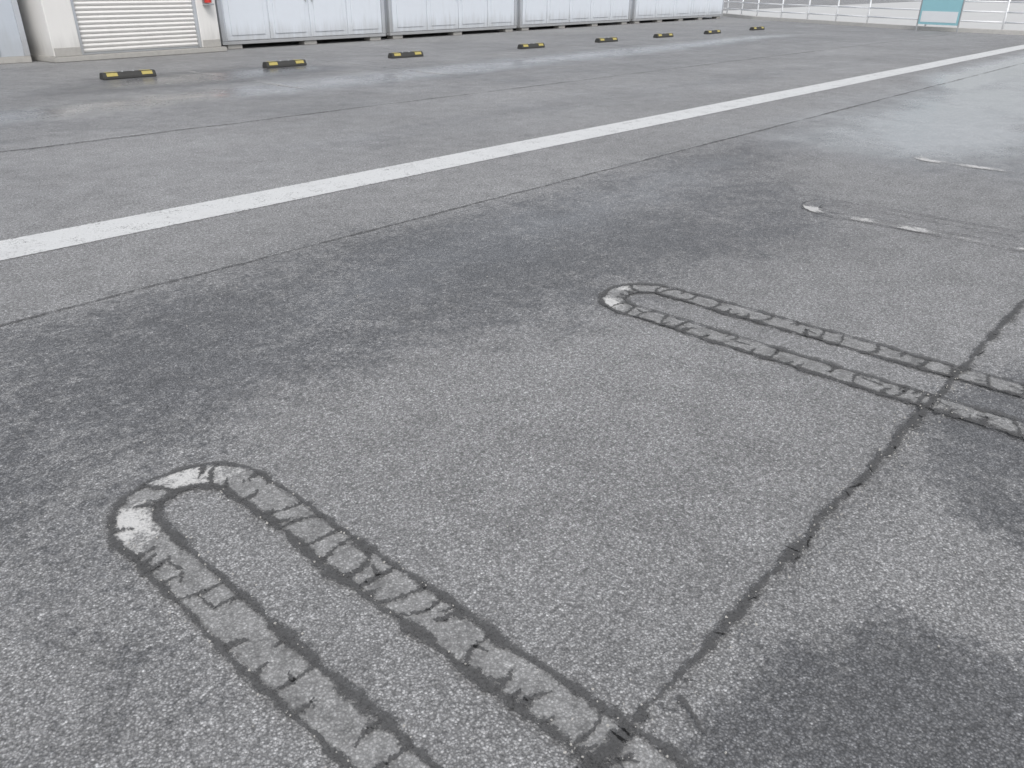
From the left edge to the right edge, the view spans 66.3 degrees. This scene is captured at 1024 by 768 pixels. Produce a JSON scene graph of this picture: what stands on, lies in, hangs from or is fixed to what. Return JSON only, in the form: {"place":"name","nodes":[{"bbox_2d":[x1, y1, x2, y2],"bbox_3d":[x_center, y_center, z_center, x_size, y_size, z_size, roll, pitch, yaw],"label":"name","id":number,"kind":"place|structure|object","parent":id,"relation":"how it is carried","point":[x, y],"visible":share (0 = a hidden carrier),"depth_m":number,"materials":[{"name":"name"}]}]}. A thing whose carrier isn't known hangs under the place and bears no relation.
{"place":"outdoors","nodes":[
{"label":"outdoors","id":0,"kind":"place"},
{"bbox_2d":[0,0,1023,767],"bbox_3d":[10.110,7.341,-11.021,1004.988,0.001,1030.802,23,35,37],"label":"ground","id":1,"kind":"structure","parent":0,"point":[400,392],"depth_m":3.17,"materials":[{"name":"grey asphalt"}]},
{"bbox_2d":[0,56,31,63],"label":"plinth","id":2,"kind":"structure","parent":1,"relation":"on","point":[15,59],"depth_m":15.18,"materials":[{"name":"concrete"}]},
{"bbox_2d":[0,0,24,56],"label":"walls","id":3,"kind":"structure","parent":2,"relation":"on","point":[10,43],"depth_m":14.99,"materials":[{"name":"white paint"}]},
{"bbox_2d":[11,0,30,55],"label":"corner trim","id":4,"kind":"structure","parent":3,"relation":"attached to","point":[19,23],"depth_m":15.08,"materials":[{"name":"paint"}]},
{"bbox_2d":[17,0,226,62],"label":"shutter shed","id":5,"kind":"structure","parent":1,"relation":"on","point":[61,31],"depth_m":16.20,"materials":[{"name":"metal"}]},
{"bbox_2d":[99,69,156,79],"bbox_3d":[-6.392,-5.160,13.055,0.170,0.116,0.880,23,35,37],"label":"wheel stop","id":6,"kind":"object","parent":1,"relation":"on","point":[128,74],"visible":1,"depth_m":12.99,"materials":[{"name":"black rubber"}]},
{"bbox_2d":[262,59,306,67],"bbox_3d":[-4.343,-6.125,14.977,0.170,0.116,0.880,23,35,37],"label":"wheel stop","id":7,"kind":"object","parent":1,"relation":"on","point":[284,63],"visible":1,"depth_m":14.90,"materials":[{"name":"black rubber"}]},
{"bbox_2d":[215,0,385,48],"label":"storage container","id":8,"kind":"object","parent":1,"relation":"on","point":[302,22],"visible":0.77,"depth_m":19.79,"materials":[{"name":"metal"}]},
{"bbox_2d":[105,460,700,767],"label":"stall marking","id":9,"kind":"object","parent":1,"relation":"on","point":[293,678],"visible":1,"depth_m":1.95,"materials":[{"name":"white paint"}]},
{"bbox_2d":[388,51,423,58],"bbox_3d":[-2.308,-7.165,17.044,0.170,0.116,0.880,23,35,37],"label":"wheel stop","id":10,"kind":"object","parent":1,"relation":"on","point":[394,55],"visible":1,"depth_m":16.96,"materials":[{"name":"black rubber"}]},
{"bbox_2d":[384,0,516,38],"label":"storage container","id":11,"kind":"object","parent":1,"relation":"on","point":[450,17],"visible":0.77,"depth_m":23.83,"materials":[{"name":"metal"}]},
{"bbox_2d":[0,34,948,151],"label":"pavement joint","id":12,"kind":"object","parent":1,"relation":"on","point":[321,112],"visible":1,"depth_m":9.01,"materials":[{"name":"grey asphalt"}]},
{"bbox_2d":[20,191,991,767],"bbox_3d":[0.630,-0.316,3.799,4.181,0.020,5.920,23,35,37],"label":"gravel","id":13,"kind":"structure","parent":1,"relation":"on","point":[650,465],"depth_m":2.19,"materials":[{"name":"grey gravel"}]},
{"bbox_2d":[0,63,1021,325],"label":"pavement joint","id":14,"kind":"object","parent":1,"relation":"on","point":[404,221],"visible":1,"depth_m":5.17,"materials":[{"name":"grey asphalt"}]},
{"bbox_2d":[0,45,1023,259],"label":"white lane line","id":15,"kind":"object","parent":1,"relation":"on","point":[60,238],"visible":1,"depth_m":6.48,"materials":[{"name":"paint"}]},
{"bbox_2d":[517,43,544,48],"bbox_3d":[0.485,-8.513,19.725,0.170,0.116,0.880,23,35,37],"label":"wheel stop","id":16,"kind":"object","parent":1,"relation":"on","point":[531,45],"visible":1,"depth_m":19.63,"materials":[{"name":"black rubber"}]},
{"bbox_2d":[516,0,630,30],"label":"storage container","id":17,"kind":"object","parent":1,"relation":"on","point":[553,13],"visible":0.79,"depth_m":28.72,"materials":[{"name":"metal"}]},
{"bbox_2d":[595,37,617,42],"bbox_3d":[2.661,-9.690,22.063,0.170,0.116,0.880,23,35,37],"label":"wheel stop","id":18,"kind":"object","parent":1,"relation":"on","point":[608,39],"visible":1,"depth_m":21.95,"materials":[{"name":"black rubber"}]},
{"bbox_2d":[653,33,672,37],"bbox_3d":[4.671,-10.752,24.172,0.170,0.116,0.880,24,35,37],"label":"wheel stop","id":19,"kind":"object","parent":1,"relation":"on","point":[663,35],"visible":1,"depth_m":24.06,"materials":[{"name":"black rubber"}]},
{"bbox_2d":[629,0,723,23],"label":"storage container","id":20,"kind":"object","parent":1,"relation":"on","point":[659,10],"visible":0.78,"depth_m":34.52,"materials":[{"name":"metal"}]},
{"bbox_2d":[704,30,720,33],"bbox_3d":[6.689,-11.750,26.156,0.170,0.116,0.880,22,34,36],"label":"wheel stop","id":21,"kind":"object","parent":1,"relation":"on","point":[712,31],"visible":1,"depth_m":26.03,"materials":[{"name":"black rubber"}]},
{"bbox_2d":[749,26,764,29],"bbox_3d":[8.931,-12.960,28.559,0.170,0.116,0.880,23,34,36],"label":"wheel stop","id":22,"kind":"object","parent":1,"relation":"on","point":[758,28],"visible":1,"depth_m":28.46,"materials":[{"name":"black rubber"}]},
{"bbox_2d":[576,299,1023,767],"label":"pavement crack","id":23,"kind":"object","parent":1,"relation":"on","point":[737,614],"visible":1,"depth_m":2.08,"materials":[{"name":"grey asphalt"}]},
{"bbox_2d":[598,282,1023,437],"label":"stall marking","id":24,"kind":"object","parent":1,"relation":"on","point":[615,299],"visible":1,"depth_m":3.46,"materials":[{"name":"white paint"}]},
{"bbox_2d":[723,13,1023,34],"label":"kerb","id":25,"kind":"structure","parent":1,"relation":"on","point":[954,29],"depth_m":30.63,"materials":[{"name":"concrete"}]},
{"bbox_2d":[723,0,1023,29],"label":"pipe fence","id":26,"kind":"object","parent":25,"relation":"on","point":[1006,12],"visible":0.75,"depth_m":31.34,"materials":[{"name":"white metal"}]},
{"bbox_2d":[801,199,1023,250],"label":"stall marking","id":27,"kind":"object","parent":1,"relation":"on","point":[816,210],"visible":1,"depth_m":5.33,"materials":[{"name":"white paint"}]},
{"bbox_2d":[915,0,964,32],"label":"sign board","id":28,"kind":"object","parent":1,"relation":"on","point":[940,12],"visible":1,"depth_m":28.24,"materials":[{"name":"metal"}]},
{"bbox_2d":[915,156,1006,171],"bbox_3d":[5.614,-1.468,6.135,4.720,0.001,0.480,23,35,37],"label":"stall marking","id":29,"kind":"object","parent":1,"relation":"on","point":[929,160],"visible":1,"depth_m":7.12,"materials":[{"name":"white paint"}]},
{"bbox_2d":[723,1,1023,29],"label":"road","id":30,"kind":"structure","parent":0,"point":[990,6],"depth_m":46.16,"materials":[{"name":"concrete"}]}
]}

